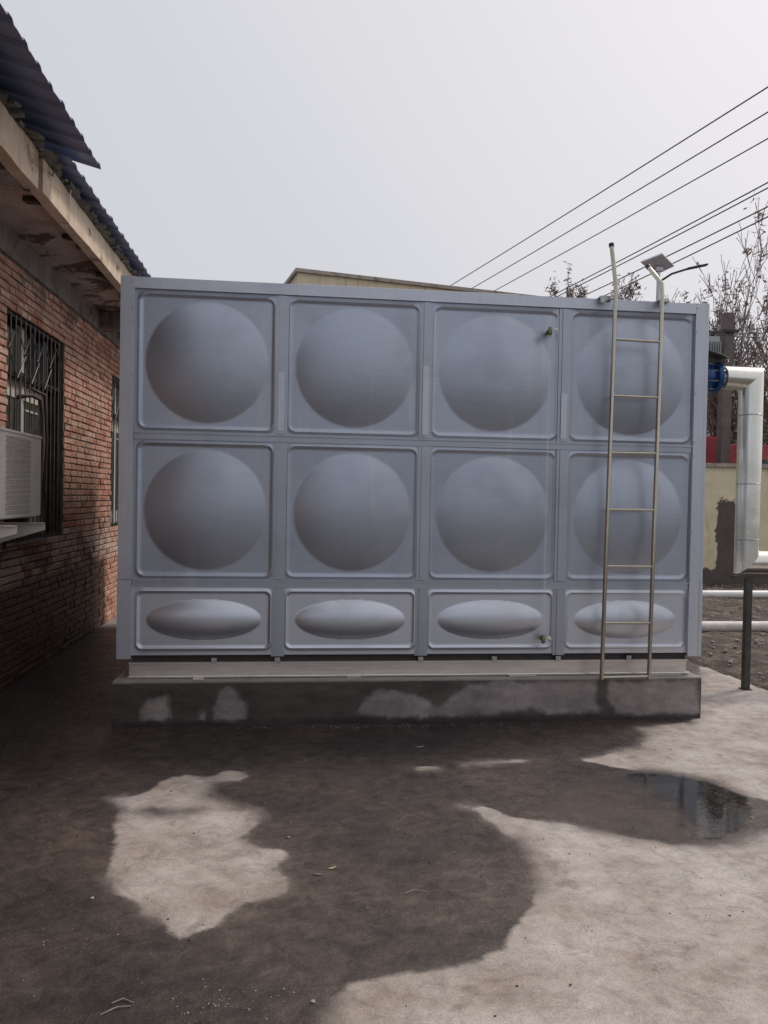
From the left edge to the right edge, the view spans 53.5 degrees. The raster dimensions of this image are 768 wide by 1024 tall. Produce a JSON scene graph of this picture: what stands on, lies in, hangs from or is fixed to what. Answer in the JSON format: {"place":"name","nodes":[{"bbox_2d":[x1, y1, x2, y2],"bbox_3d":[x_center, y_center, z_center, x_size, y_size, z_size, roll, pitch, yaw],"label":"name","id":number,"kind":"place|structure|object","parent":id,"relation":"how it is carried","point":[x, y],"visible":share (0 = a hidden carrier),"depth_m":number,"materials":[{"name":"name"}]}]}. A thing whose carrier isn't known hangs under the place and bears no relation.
{"place":"outdoors","nodes":[
{"label":"outdoors","id":0,"kind":"place"},
{"bbox_2d":[0,615,767,1023],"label":"concrete yard","id":1,"kind":"structure","parent":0,"point":[246,901],"depth_m":3.22,"materials":[{"name":"grey concrete"}]},
{"bbox_2d":[0,3,150,690],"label":"brick building","id":2,"kind":"structure","parent":1,"relation":"on","point":[68,257],"depth_m":6.74,"materials":[{"name":"brick"}]},
{"bbox_2d":[0,385,48,548],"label":"ac outdoor unit","id":3,"kind":"object","parent":2,"relation":"attached to","point":[23,459],"visible":0.98,"depth_m":5.46,"materials":[{"name":"metal"}]},
{"bbox_2d":[6,309,61,542],"bbox_3d":[-3.097,-0.688,6.650,0.143,1.840,1.426,1,1,-6],"label":"window","id":4,"kind":"structure","parent":2,"relation":"in","point":[29,358],"depth_m":6.73,"materials":[{"name":"metal"}]},
{"bbox_2d":[110,376,119,525],"bbox_3d":[-3.461,-0.757,9.929,0.143,1.840,1.426,1,1,-6],"label":"window","id":5,"kind":"structure","parent":2,"relation":"in","point":[114,476],"depth_m":9.66,"materials":[{"name":"metal"}]},
{"bbox_2d":[100,998,133,1014],"bbox_3d":[-0.810,1.493,2.305,0.099,0.006,0.047,0,1,-30],"label":"twig","id":6,"kind":"object","parent":1,"relation":"on","point":[119,1006],"visible":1,"depth_m":2.30,"materials":[{"name":"wood"}]},
{"bbox_2d":[14,723,761,1016],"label":"dirt crumbs","id":7,"kind":"object","parent":1,"relation":"on","point":[413,866],"visible":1,"depth_m":3.26,"materials":[{"name":"brown soil"}]},
{"bbox_2d":[22,722,766,1019],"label":"grit","id":8,"kind":"object","parent":1,"relation":"on","point":[172,998],"visible":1,"depth_m":3.06,"materials":[{"name":"gravel"}]},
{"bbox_2d":[112,666,700,726],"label":"concrete plinth","id":9,"kind":"structure","parent":1,"relation":"on","point":[150,702],"depth_m":5.26,"materials":[{"name":"grey concrete"}]},
{"bbox_2d":[116,275,709,679],"bbox_3d":[0.054,-0.254,7.384,4.204,2.740,4.210,1,1,-6],"label":"water tank","id":10,"kind":"object","parent":9,"relation":"on","point":[348,482],"visible":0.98,"depth_m":5.33,"materials":[{"name":"metal"}]},
{"bbox_2d":[539,327,557,642],"bbox_3d":[1.163,-0.186,5.397,0.073,2.230,0.102,1,1,-6],"label":"level gauge","id":11,"kind":"object","parent":10,"relation":"attached to","point":[549,333],"visible":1,"depth_m":5.38,"materials":[{"name":"gold"}]},
{"bbox_2d":[596,242,669,679],"bbox_3d":[1.762,-0.355,5.457,0.505,3.077,0.191,1,1,-6],"label":"steel ladder","id":12,"kind":"object","parent":10,"relation":"attached to","point":[662,300],"visible":1,"depth_m":5.37,"materials":[{"name":"metal"}]},
{"bbox_2d":[707,350,729,392],"bbox_3d":[2.563,-1.185,6.367,0.633,0.364,0.355,1,1,-6],"label":"blue valve","id":13,"kind":"object","parent":10,"relation":"attached to","point":[716,372],"visible":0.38,"depth_m":6.31,"materials":[{"name":"metal"}]},
{"bbox_2d":[730,575,767,689],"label":"pipe stand","id":14,"kind":"object","parent":1,"relation":"on","point":[746,631],"visible":1,"depth_m":6.37,"materials":[{"name":"metal"}]},
{"bbox_2d":[721,366,767,573],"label":"clad pipe","id":15,"kind":"object","parent":14,"relation":"on","point":[747,383],"visible":0.89,"depth_m":6.38,"materials":[{"name":"metal"}]},
{"bbox_2d":[0,0,767,399],"label":"sky","id":16,"kind":"structure","parent":0,"point":[425,141],"materials":[{"name":"grey"}]},
{"bbox_2d":[450,86,767,285],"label":"overhead wire","id":17,"kind":"object","parent":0,"point":[626,176],"visible":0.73,"depth_m":17.10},
{"bbox_2d":[473,111,767,287],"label":"overhead wire","id":18,"kind":"object","parent":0,"point":[634,192],"visible":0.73,"depth_m":18.02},
{"bbox_2d":[494,138,767,290],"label":"overhead wire","id":19,"kind":"object","parent":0,"point":[643,208],"visible":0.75,"depth_m":19.04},
{"bbox_2d":[550,182,767,296],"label":"overhead wire","id":20,"kind":"object","parent":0,"point":[673,232],"visible":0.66,"depth_m":16.83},
{"bbox_2d":[556,187,767,296],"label":"overhead wire","id":21,"kind":"object","parent":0,"point":[676,235],"visible":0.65,"depth_m":17.00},
{"bbox_2d":[583,206,767,295],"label":"overhead wire","id":22,"kind":"object","parent":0,"point":[688,245],"visible":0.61,"depth_m":15.77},
{"bbox_2d":[604,216,767,295],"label":"overhead wire","id":23,"kind":"object","parent":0,"point":[700,249],"visible":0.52,"depth_m":16.09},
{"bbox_2d":[709,331,720,352],"bbox_3d":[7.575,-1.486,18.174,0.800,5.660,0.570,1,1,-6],"label":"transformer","id":24,"kind":"object","parent":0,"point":[714,343],"visible":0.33,"depth_m":17.91,"materials":[{"name":"metal"}]},
{"bbox_2d":[685,583,767,689],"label":"soil ground","id":25,"kind":"structure","parent":0,"point":[760,659],"depth_m":8.56,"materials":[{"name":"grey soil"}]},
{"bbox_2d":[284,268,535,295],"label":"cream building","id":26,"kind":"structure","parent":25,"relation":"on","point":[306,276],"depth_m":17.67,"materials":[{"name":"paint"}]},
{"bbox_2d":[544,271,636,299],"bbox_3d":[4.151,-1.907,16.586,1.972,6.454,1.942,1,1,-22],"label":"bare tree","id":27,"kind":"object","parent":25,"relation":"on","point":[553,289],"visible":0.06,"depth_m":16.11,"materials":[{"name":"brown plant"}]},
{"bbox_2d":[549,261,645,300],"bbox_3d":[4.630,-1.989,16.802,2.193,6.627,2.536,2,1,28],"label":"bare tree","id":28,"kind":"object","parent":25,"relation":"on","point":[571,291],"visible":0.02,"depth_m":16.38,"materials":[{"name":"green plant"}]},
{"bbox_2d":[641,253,707,299],"bbox_3d":[5.969,-1.969,16.053,1.429,6.649,0.645,1,1,-19],"label":"solar street lamp","id":29,"kind":"object","parent":25,"relation":"on","point":[660,263],"visible":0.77,"depth_m":15.89,"materials":[{"name":"metal"}]},
{"bbox_2d":[664,191,767,443],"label":"bare tree","id":30,"kind":"object","parent":25,"relation":"on","point":[737,357],"visible":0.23,"depth_m":20.70,"materials":[{"name":"brown plant"}]},
{"bbox_2d":[716,312,738,462],"bbox_3d":[8.164,-1.646,18.238,0.400,6.201,0.292,1,1,-6],"label":"utility pole","id":31,"kind":"object","parent":25,"relation":"on","point":[724,409],"visible":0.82,"depth_m":18.15,"materials":[{"name":"concrete"}]},
{"bbox_2d":[709,332,767,333],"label":"service wire","id":32,"kind":"object","parent":31,"relation":"attached to","point":[743,333],"visible":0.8,"depth_m":18.32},
{"bbox_2d":[709,333,767,337],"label":"service wire","id":33,"kind":"object","parent":31,"relation":"attached to","point":[739,336],"visible":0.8,"depth_m":18.15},
{"bbox_2d":[709,327,767,331],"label":"service wire","id":34,"kind":"object","parent":31,"relation":"attached to","point":[744,330],"visible":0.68,"depth_m":18.27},
{"bbox_2d":[692,257,767,433],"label":"bare tree","id":35,"kind":"object","parent":25,"relation":"on","point":[756,341],"visible":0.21,"depth_m":22.32,"materials":[{"name":"brown plant"}]},
{"bbox_2d":[698,584,767,679],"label":"rubble","id":36,"kind":"object","parent":25,"relation":"on","point":[731,661],"visible":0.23,"depth_m":8.77,"materials":[{"name":"stone"}]},
{"bbox_2d":[702,463,767,583],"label":"boundary wall","id":37,"kind":"structure","parent":25,"relation":"on","point":[719,525],"depth_m":14.60,"materials":[{"name":"paint"}]},
{"bbox_2d":[702,621,767,631],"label":"ground pipe","id":38,"kind":"object","parent":25,"relation":"on","point":[759,626],"depth_m":9.12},
{"bbox_2d":[703,590,767,598],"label":"ground pipe","id":39,"kind":"object","parent":25,"relation":"on","point":[736,594],"visible":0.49,"depth_m":12.47,"materials":[{"name":"white plastic"}]},
{"bbox_2d":[706,436,767,463],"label":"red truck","id":40,"kind":"object","parent":25,"relation":"on","point":[710,451],"depth_m":18.89,"materials":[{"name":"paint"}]},
{"bbox_2d":[706,373,767,444],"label":"bare tree","id":41,"kind":"object","parent":25,"relation":"on","point":[735,435],"visible":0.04,"depth_m":21.55,"materials":[{"name":"brown plant"}]},
{"bbox_2d":[707,325,767,433],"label":"bare tree","id":42,"kind":"object","parent":25,"relation":"on","point":[746,363],"visible":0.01,"depth_m":25.30,"materials":[{"name":"brown plant"}]},
{"bbox_2d":[712,418,767,462],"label":"evergreen shrub","id":43,"kind":"object","parent":25,"relation":"on","point":[764,459],"visible":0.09,"depth_m":17.93,"materials":[{"name":"green plant"}]}
]}

